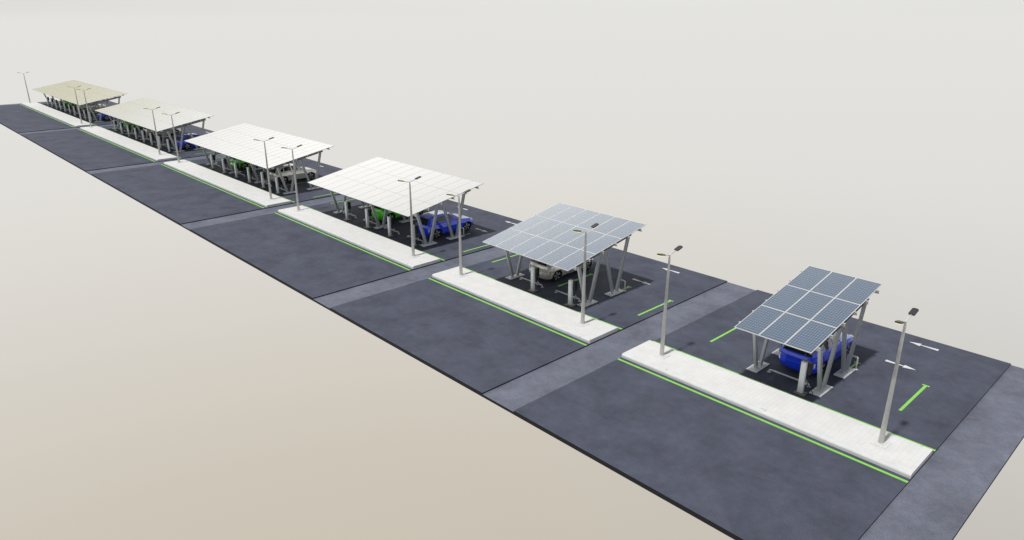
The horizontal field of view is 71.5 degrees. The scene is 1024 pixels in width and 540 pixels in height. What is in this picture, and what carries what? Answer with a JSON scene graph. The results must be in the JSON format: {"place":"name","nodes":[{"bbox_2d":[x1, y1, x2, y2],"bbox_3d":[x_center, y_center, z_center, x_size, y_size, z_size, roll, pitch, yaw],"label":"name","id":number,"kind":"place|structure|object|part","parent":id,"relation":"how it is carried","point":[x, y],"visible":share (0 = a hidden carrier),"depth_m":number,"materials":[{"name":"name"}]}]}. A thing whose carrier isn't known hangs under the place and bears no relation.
{"place":"outdoors","nodes":[
{"label":"outdoors","id":0,"kind":"place"},
{"bbox_2d":[25,102,92,126],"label":"pavement","id":1,"kind":"structure","parent":0,"point":[69,118],"depth_m":113.05,"materials":[{"name":"white concrete"}]},
{"bbox_2d":[17,72,31,102],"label":"street lamp","id":2,"kind":"object","parent":1,"relation":"on","point":[26,88],"visible":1,"depth_m":126.77,"materials":[{"name":"metal"}]},
{"bbox_2d":[67,86,83,123],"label":"street lamp","id":3,"kind":"object","parent":1,"relation":"on","point":[78,106],"visible":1,"depth_m":103.25,"materials":[{"name":"metal"}]},
{"bbox_2d":[0,99,121,133],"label":"parking lot","id":4,"kind":"structure","parent":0,"point":[18,118],"depth_m":109.21,"materials":[{"name":"grey asphalt"}]},
{"bbox_2d":[22,103,78,126],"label":"kerb","id":5,"kind":"structure","parent":4,"relation":"on","point":[56,117],"depth_m":112.06,"materials":[{"name":"concrete"}]},
{"bbox_2d":[20,104,96,126],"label":"green line","id":6,"kind":"object","parent":4,"relation":"on","point":[56,119],"visible":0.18,"depth_m":113.36,"materials":[{"name":"paint"}]},
{"bbox_2d":[32,80,126,121],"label":"solar carport","id":7,"kind":"object","parent":4,"relation":"on","point":[63,91],"visible":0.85,"depth_m":114.17,"materials":[{"name":"metal"}]},
{"bbox_2d":[76,102,105,110],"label":"parked car","id":8,"kind":"object","parent":4,"relation":"on","point":[92,107],"visible":0.29,"depth_m":116.96,"materials":[{"name":"silver paint"}]},
{"bbox_2d":[97,112,114,119],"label":"parked car","id":9,"kind":"object","parent":4,"relation":"on","point":[104,116],"visible":0.36,"depth_m":107.99,"materials":[{"name":"blue paint"}]},
{"bbox_2d":[18,124,117,134],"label":"driveway","id":10,"kind":"structure","parent":0,"point":[60,129],"depth_m":99.55,"materials":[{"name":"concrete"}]},
{"bbox_2d":[21,125,220,171],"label":"parking lot","id":11,"kind":"structure","parent":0,"point":[82,150],"depth_m":86.14,"materials":[{"name":"grey asphalt"}]},
{"bbox_2d":[113,120,117,131],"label":"charging post","id":12,"kind":"object","parent":11,"relation":"on","point":[114,122],"visible":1,"depth_m":98.10,"materials":[{"name":"silver metal"}]},
{"bbox_2d":[80,127,160,160],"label":"kerb","id":13,"kind":"structure","parent":11,"relation":"on","point":[124,145],"depth_m":87.55,"materials":[{"name":"concrete"}]},
{"bbox_2d":[120,123,124,133],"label":"charging post","id":14,"kind":"object","parent":11,"relation":"on","point":[121,125],"visible":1,"depth_m":96.10,"materials":[{"name":"silver metal"}]},
{"bbox_2d":[126,125,132,136],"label":"charging post","id":15,"kind":"object","parent":11,"relation":"on","point":[128,127],"visible":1,"depth_m":94.03,"materials":[{"name":"silver metal"}]},
{"bbox_2d":[122,120,140,128],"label":"parked car","id":16,"kind":"object","parent":11,"relation":"on","point":[127,123],"visible":0.22,"depth_m":99.66,"materials":[{"name":"green paint"}]},
{"bbox_2d":[134,128,139,139],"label":"charging post","id":17,"kind":"object","parent":11,"relation":"on","point":[135,130],"visible":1,"depth_m":91.96,"materials":[{"name":"silver metal"}]},
{"bbox_2d":[79,127,207,161],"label":"green line","id":18,"kind":"object","parent":11,"relation":"on","point":[129,150],"visible":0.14,"depth_m":88.05,"materials":[{"name":"paint"}]},
{"bbox_2d":[141,130,146,142],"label":"charging post","id":19,"kind":"object","parent":11,"relation":"on","point":[143,132],"visible":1,"depth_m":89.89,"materials":[{"name":"silver metal"}]},
{"bbox_2d":[149,133,154,145],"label":"charging post","id":20,"kind":"object","parent":11,"relation":"on","point":[151,135],"visible":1,"depth_m":87.86,"materials":[{"name":"silver metal"}]},
{"bbox_2d":[94,98,213,151],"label":"solar carport","id":21,"kind":"object","parent":11,"relation":"on","point":[133,112],"visible":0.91,"depth_m":90.04,"materials":[{"name":"metal"}]},
{"bbox_2d":[158,136,163,148],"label":"charging post","id":22,"kind":"object","parent":11,"relation":"on","point":[159,138],"visible":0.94,"depth_m":85.80,"materials":[{"name":"silver metal"}]},
{"bbox_2d":[143,127,180,136],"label":"parked car","id":23,"kind":"object","parent":11,"relation":"on","point":[177,130],"visible":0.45,"depth_m":94.16,"materials":[{"name":"silver paint"}]},
{"bbox_2d":[166,139,173,151],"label":"charging post","id":24,"kind":"object","parent":11,"relation":"on","point":[168,141],"visible":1,"depth_m":83.75,"materials":[{"name":"silver metal"}]},
{"bbox_2d":[176,133,199,148],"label":"parked car","id":25,"kind":"object","parent":11,"relation":"on","point":[186,145],"visible":0.42,"depth_m":85.36,"materials":[{"name":"blue paint"}]},
{"bbox_2d":[84,126,176,160],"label":"pavement","id":26,"kind":"structure","parent":0,"point":[149,150],"depth_m":88.27,"materials":[{"name":"white concrete"}]},
{"bbox_2d":[76,88,91,127],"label":"street lamp","id":27,"kind":"object","parent":26,"relation":"on","point":[87,108],"visible":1,"depth_m":99.80,"materials":[{"name":"metal"}]},
{"bbox_2d":[143,107,162,154],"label":"street lamp","id":28,"kind":"object","parent":26,"relation":"on","point":[156,132],"visible":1,"depth_m":80.50,"materials":[{"name":"metal"}]},
{"bbox_2d":[86,154,224,174],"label":"driveway","id":29,"kind":"structure","parent":0,"point":[139,165],"depth_m":76.97,"materials":[{"name":"grey asphalt"}]},
{"bbox_2d":[91,156,341,225],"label":"parking lot","id":30,"kind":"structure","parent":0,"point":[176,197],"depth_m":65.97,"materials":[{"name":"grey asphalt"}]},
{"bbox_2d":[210,154,216,168],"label":"charging post","id":31,"kind":"object","parent":30,"relation":"on","point":[212,157],"visible":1,"depth_m":74.84,"materials":[{"name":"silver metal"}]},
{"bbox_2d":[164,162,270,206],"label":"kerb","id":32,"kind":"structure","parent":30,"relation":"on","point":[250,198],"depth_m":67.00,"materials":[{"name":"concrete"}]},
{"bbox_2d":[221,158,228,173],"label":"charging post","id":33,"kind":"object","parent":30,"relation":"on","point":[224,161],"visible":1,"depth_m":72.80,"materials":[{"name":"silver metal"}]},
{"bbox_2d":[233,162,240,177],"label":"charging post","id":34,"kind":"object","parent":30,"relation":"on","point":[236,165],"visible":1,"depth_m":70.75,"materials":[{"name":"silver metal"}]},
{"bbox_2d":[186,160,290,202],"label":"kerb","id":35,"kind":"structure","parent":30,"relation":"on","point":[240,181],"depth_m":68.58,"materials":[{"name":"concrete"}]},
{"bbox_2d":[230,157,255,169],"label":"parked car","id":36,"kind":"object","parent":30,"relation":"on","point":[243,165],"visible":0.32,"depth_m":74.43,"materials":[{"name":"green paint"}]},
{"bbox_2d":[161,157,328,207],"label":"green line","id":37,"kind":"object","parent":30,"relation":"on","point":[233,178],"visible":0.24,"depth_m":67.65,"materials":[{"name":"paint"}]},
{"bbox_2d":[246,167,254,182],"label":"charging post","id":38,"kind":"object","parent":30,"relation":"on","point":[249,170],"visible":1,"depth_m":68.68,"materials":[{"name":"silver metal"}]},
{"bbox_2d":[185,123,333,193],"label":"solar carport","id":39,"kind":"object","parent":30,"relation":"on","point":[238,142],"visible":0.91,"depth_m":69.31,"materials":[{"name":"metal"}]},
{"bbox_2d":[260,172,268,188],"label":"charging post","id":40,"kind":"object","parent":30,"relation":"on","point":[263,175],"visible":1,"depth_m":66.62,"materials":[{"name":"silver metal"}]},
{"bbox_2d":[275,177,282,193],"bbox_3d":[-21.233,-7.697,64.651,0.626,1.500,0.689,-18,27,-40],"label":"charging post","id":41,"kind":"object","parent":30,"relation":"on","point":[277,180],"visible":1,"depth_m":64.57,"materials":[{"name":"silver metal"}]},
{"bbox_2d":[269,163,315,183],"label":"parked car","id":42,"kind":"object","parent":30,"relation":"on","point":[286,170],"visible":0.64,"depth_m":68.59,"materials":[{"name":"silver paint"}]},
{"bbox_2d":[168,160,289,206],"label":"pavement","id":43,"kind":"structure","parent":0,"point":[251,191],"depth_m":67.78,"materials":[{"name":"white concrete"}]},
{"bbox_2d":[162,112,181,162],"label":"street lamp","id":44,"kind":"object","parent":43,"relation":"on","point":[179,161],"visible":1,"depth_m":76.41,"materials":[{"name":"metal"}]},
{"bbox_2d":[254,137,274,199],"bbox_3d":[-21.036,-8.681,61.205,1.780,5.315,0.580,-18,27,-40],"label":"street lamp","id":45,"kind":"object","parent":43,"relation":"on","point":[270,194],"visible":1,"depth_m":61.26,"materials":[{"name":"metal"}]},
{"bbox_2d":[181,194,349,231],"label":"driveway","id":46,"kind":"structure","parent":0,"point":[208,222],"depth_m":58.71,"materials":[{"name":"grey asphalt"}]},
{"bbox_2d":[190,198,521,300],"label":"parking lot","id":47,"kind":"structure","parent":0,"point":[308,262],"depth_m":50.48,"materials":[{"name":"grey asphalt"}]},
{"bbox_2d":[278,209,416,268],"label":"kerb","id":48,"kind":"structure","parent":47,"relation":"on","point":[359,243],"depth_m":51.00,"materials":[{"name":"concrete"}]},
{"bbox_2d":[343,201,353,220],"bbox_3d":[-13.006,-4.700,56.417,0.626,1.500,0.689,-18,27,-40],"label":"charging post","id":49,"kind":"object","parent":47,"relation":"on","point":[347,204],"visible":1,"depth_m":56.34,"materials":[{"name":"silver metal"}]},
{"bbox_2d":[363,208,371,228],"bbox_3d":[-10.952,-3.952,54.362,0.626,1.500,0.689,-18,27,-40],"label":"charging post","id":50,"kind":"object","parent":47,"relation":"on","point":[368,212],"visible":1,"depth_m":54.31,"materials":[{"name":"silver metal"}]},
{"bbox_2d":[302,205,439,261],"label":"kerb","id":51,"kind":"structure","parent":47,"relation":"on","point":[376,234],"depth_m":52.30,"materials":[{"name":"concrete"}]},
{"bbox_2d":[276,199,488,269],"bbox_3d":[-10.166,-3.284,54.716,8.055,0.001,19.003,-18,27,-40],"label":"green line","id":52,"kind":"object","parent":47,"relation":"on","point":[372,232],"visible":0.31,"depth_m":51.46,"materials":[{"name":"paint"}]},
{"bbox_2d":[386,216,396,236],"bbox_3d":[-8.899,-3.204,52.307,0.626,1.500,0.689,-18,27,-40],"label":"charging post","id":53,"kind":"object","parent":47,"relation":"on","point":[390,220],"visible":1,"depth_m":52.23,"materials":[{"name":"silver metal"}]},
{"bbox_2d":[307,157,483,246],"bbox_3d":[-9.268,-5.414,54.899,6.742,3.884,14.084,-18,27,-40],"label":"solar carport","id":54,"kind":"object","parent":47,"relation":"on","point":[372,182],"visible":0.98,"depth_m":53.61,"materials":[{"name":"metal"}]},
{"bbox_2d":[371,206,424,219],"bbox_3d":[-9.143,-5.117,57.321,4.625,1.676,2.040,-18,27,-40],"label":"parked car","id":55,"kind":"object","parent":47,"relation":"on","point":[379,212],"visible":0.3,"depth_m":55.75,"materials":[{"name":"green paint"}]},
{"bbox_2d":[410,224,419,245],"bbox_3d":[-6.845,-2.456,50.252,0.626,1.500,0.689,-18,27,-40],"label":"charging post","id":56,"kind":"object","parent":47,"relation":"on","point":[415,228],"visible":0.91,"depth_m":50.13,"materials":[{"name":"silver metal"}]},
{"bbox_2d":[416,210,472,238],"bbox_3d":[-5.036,-3.621,53.211,4.625,1.676,2.040,-18,27,-40],"label":"parked car","id":57,"kind":"object","parent":47,"relation":"on","point":[441,225],"visible":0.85,"depth_m":52.06,"materials":[{"name":"blue paint"}]},
{"bbox_3d":[-6.507,-3.597,51.750,0.295,0.437,1.360,-18,27,-40],"label":"rear window","id":58,"kind":"part","parent":57,"relation":"part of","materials":[{"name":"black glass"}]},
{"bbox_3d":[-5.175,-3.731,51.943,0.795,0.396,0.154,-18,27,-40],"label":"side window","id":59,"kind":"part","parent":57,"relation":"part of","materials":[{"name":"grey glass"}]},
{"bbox_2d":[282,205,438,267],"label":"pavement","id":60,"kind":"structure","parent":0,"point":[396,249],"depth_m":51.84,"materials":[{"name":"white concrete"}]},
{"bbox_2d":[281,144,301,210],"bbox_3d":[-17.607,-7.432,57.773,1.780,5.315,0.580,-18,27,-40],"label":"street lamp","id":61,"kind":"object","parent":60,"relation":"on","point":[297,200],"visible":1,"depth_m":57.84,"materials":[{"name":"metal"}]},
{"bbox_2d":[398,176,420,257],"bbox_3d":[-6.608,-3.425,46.765,1.780,5.315,0.580,-18,27,-40],"label":"street lamp","id":62,"kind":"object","parent":60,"relation":"on","point":[413,255],"visible":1,"depth_m":46.81,"materials":[{"name":"metal"}]},
{"bbox_2d":[313,247,512,309],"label":"driveway","id":63,"kind":"structure","parent":0,"point":[329,301],"depth_m":44.27,"materials":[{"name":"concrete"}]},
{"bbox_2d":[0,0,1023,539],"label":"sky","id":64,"kind":"structure","parent":0,"point":[156,383],"materials":[{"name":"white"}]},
{"bbox_2d":[438,266,616,340],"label":"pavement","id":65,"kind":"structure","parent":0,"point":[596,330],"depth_m":39.96,"materials":[{"name":"white concrete"}]},
{"bbox_2d":[447,189,470,276],"bbox_3d":[-3.171,-2.174,43.325,1.780,5.315,0.580,-18,27,-40],"label":"street lamp","id":66,"kind":"object","parent":65,"relation":"on","point":[461,274],"visible":1,"depth_m":43.40,"materials":[{"name":"metal"}]},
{"bbox_2d":[573,223,598,326],"bbox_3d":[3.706,0.332,36.443,1.780,5.315,0.580,-18,27,-40],"label":"street lamp","id":67,"kind":"object","parent":65,"relation":"on","point":[582,323],"visible":1,"depth_m":36.53,"materials":[{"name":"metal"}]},
{"bbox_2d":[330,247,726,395],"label":"parking lot","id":68,"kind":"structure","parent":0,"point":[478,347],"depth_m":39.00,"materials":[{"name":"grey asphalt"}]},
{"bbox_2d":[432,273,593,343],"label":"kerb","id":69,"kind":"structure","parent":68,"relation":"on","point":[535,317],"depth_m":39.23,"materials":[{"name":"concrete"}]},
{"bbox_2d":[527,266,541,292],"bbox_3d":[1.369,0.536,42.031,0.626,1.500,0.689,-18,27,-40],"label":"charging post","id":70,"kind":"object","parent":68,"relation":"on","point":[534,271],"visible":1,"depth_m":41.98,"materials":[{"name":"silver metal"}]},
{"bbox_2d":[462,267,617,330],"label":"kerb","id":71,"kind":"structure","parent":68,"relation":"on","point":[544,299],"depth_m":40.44,"materials":[{"name":"concrete"}]},
{"bbox_2d":[428,254,672,345],"bbox_3d":[2.143,1.200,42.398,8.055,0.001,13.003,-18,27,-40],"label":"green line","id":72,"kind":"object","parent":68,"relation":"on","point":[543,298],"visible":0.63,"depth_m":40.18,"materials":[{"name":"paint"}]},
{"bbox_2d":[529,259,593,280],"bbox_3d":[3.178,-0.629,44.990,4.625,1.676,2.040,-18,27,-40],"label":"parked car","id":73,"kind":"object","parent":68,"relation":"on","point":[548,272],"visible":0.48,"depth_m":43.50,"materials":[{"name":"silver paint"}]},
{"bbox_3d":[1.707,-0.605,43.530,0.295,0.437,1.360,-18,27,-40],"label":"rear window","id":74,"kind":"part","parent":73,"relation":"part of","materials":[{"name":"black glass"}]},
{"bbox_2d":[483,203,645,306],"bbox_3d":[3.053,-0.925,42.569,6.727,3.882,7.142,-18,27,-40],"label":"solar carport","id":75,"kind":"object","parent":68,"relation":"on","point":[549,236],"visible":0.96,"depth_m":41.72,"materials":[{"name":"metal"}]},
{"bbox_2d":[554,290,580,301],"bbox_3d":[3.234,1.479,41.383,0.170,0.169,2.050,-18,27,-40],"label":"wheel stop","id":76,"kind":"object","parent":68,"relation":"on","point":[566,294],"visible":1,"depth_m":41.47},
{"bbox_2d":[564,279,579,306],"bbox_3d":[3.422,1.284,39.976,0.626,1.500,0.689,-18,27,-40],"label":"charging post","id":77,"kind":"object","parent":68,"relation":"on","point":[572,284],"visible":1,"depth_m":39.94,"materials":[{"name":"silver metal"}]},
{"bbox_2d":[482,282,755,414],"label":"driveway","id":78,"kind":"structure","parent":0,"point":[515,394],"depth_m":34.90,"materials":[{"name":"grey asphalt"}]},
{"bbox_2d":[514,290,1010,539],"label":"parking lot","id":79,"kind":"structure","parent":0,"point":[732,473],"depth_m":28.55,"materials":[{"name":"grey asphalt"}]},
{"bbox_2d":[622,351,914,478],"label":"kerb","id":80,"kind":"structure","parent":79,"relation":"on","point":[888,464],"depth_m":28.75,"materials":[{"name":"concrete"}]},
{"bbox_2d":[618,328,935,482],"bbox_3d":[12.418,4.942,32.115,8.055,0.001,13.012,-18,27,-40],"label":"green line","id":81,"kind":"object","parent":79,"relation":"on","point":[906,404],"visible":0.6,"depth_m":29.99,"materials":[{"name":"paint"}]},
{"bbox_2d":[767,369,810,387],"bbox_3d":[12.495,4.852,32.114,0.170,0.169,2.050,-18,27,-40],"label":"wheel stop","id":82,"kind":"object","parent":79,"relation":"on","point":[770,370],"visible":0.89,"depth_m":32.17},
{"bbox_2d":[649,340,932,454],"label":"kerb","id":83,"kind":"structure","parent":79,"relation":"on","point":[799,398],"depth_m":30.08,"materials":[{"name":"concrete"}]},
{"bbox_2d":[792,359,812,396],"bbox_3d":[12.684,4.657,30.707,0.626,1.500,0.689,-18,27,-40],"label":"charging post","id":84,"kind":"object","parent":79,"relation":"on","point":[806,366],"visible":1,"depth_m":30.68,"materials":[{"name":"silver metal"}]},
{"bbox_2d":[734,266,881,396],"bbox_3d":[13.341,2.822,32.272,6.727,3.882,3.671,-18,27,-40],"label":"solar carport","id":85,"kind":"object","parent":79,"relation":"on","point":[811,310],"visible":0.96,"depth_m":31.64,"materials":[{"name":"metal"}]},
{"bbox_2d":[779,332,853,374],"bbox_3d":[14.492,3.493,33.666,4.625,1.676,2.040,-18,27,-40],"label":"parked car","id":86,"kind":"object","parent":79,"relation":"on","point":[791,357],"visible":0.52,"depth_m":32.43,"materials":[{"name":"blue paint"}]},
{"bbox_3d":[13.022,3.517,32.206,0.295,0.437,1.360,-18,27,-40],"label":"rear window","id":87,"kind":"part","parent":86,"relation":"part of","materials":[{"name":"black glass"}]},
{"bbox_3d":[14.354,3.382,32.398,0.795,0.396,0.154,-18,27,-40],"label":"side window","id":88,"kind":"part","parent":86,"relation":"part of","materials":[{"name":"grey glass"}]},
{"bbox_2d":[846,354,858,369],"bbox_3d":[15.802,4.248,33.060,0.176,0.658,0.636,-18,27,-40],"label":"hoop guard","id":89,"kind":"object","parent":79,"relation":"on","point":[856,360],"visible":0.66,"depth_m":32.91,"materials":[{"name":"silver metal"}]},
{"bbox_2d":[885,360,914,369],"bbox_3d":[18.265,4.469,33.412,0.340,0.001,1.360,-18,27,-40],"label":"arrow marking","id":90,"kind":"object","parent":79,"relation":"on","point":[904,366],"visible":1,"depth_m":33.38,"materials":[{"name":"white paint"}]},
{"bbox_2d":[911,342,938,350],"bbox_3d":[20.448,3.768,35.338,0.340,0.001,1.360,-18,27,-40],"label":"arrow marking","id":91,"kind":"object","parent":79,"relation":"on","point":[918,344],"visible":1,"depth_m":35.27,"materials":[{"name":"white paint"}]},
{"bbox_2d":[627,340,931,473],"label":"pavement","id":92,"kind":"structure","parent":0,"point":[908,454],"depth_m":29.47,"materials":[{"name":"white concrete"}]},
{"bbox_2d":[653,245,682,358],"bbox_3d":[7.138,1.581,33.008,1.780,5.315,0.580,-18,27,-40],"label":"street lamp","id":93,"kind":"object","parent":92,"relation":"on","point":[661,354],"visible":1,"depth_m":33.10,"materials":[{"name":"metal"}]},
{"bbox_2d":[870,308,918,448],"bbox_3d":[14.014,4.086,26.126,1.780,5.315,0.580,-18,27,-40],"label":"street lamp","id":94,"kind":"object","parent":92,"relation":"on","point":[880,441],"visible":1,"depth_m":26.25,"materials":[{"name":"metal"}]},
{"bbox_2d":[859,365,1023,539],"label":"driveway","id":95,"kind":"structure","parent":0,"point":[941,494],"depth_m":25.75,"materials":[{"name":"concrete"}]}
]}

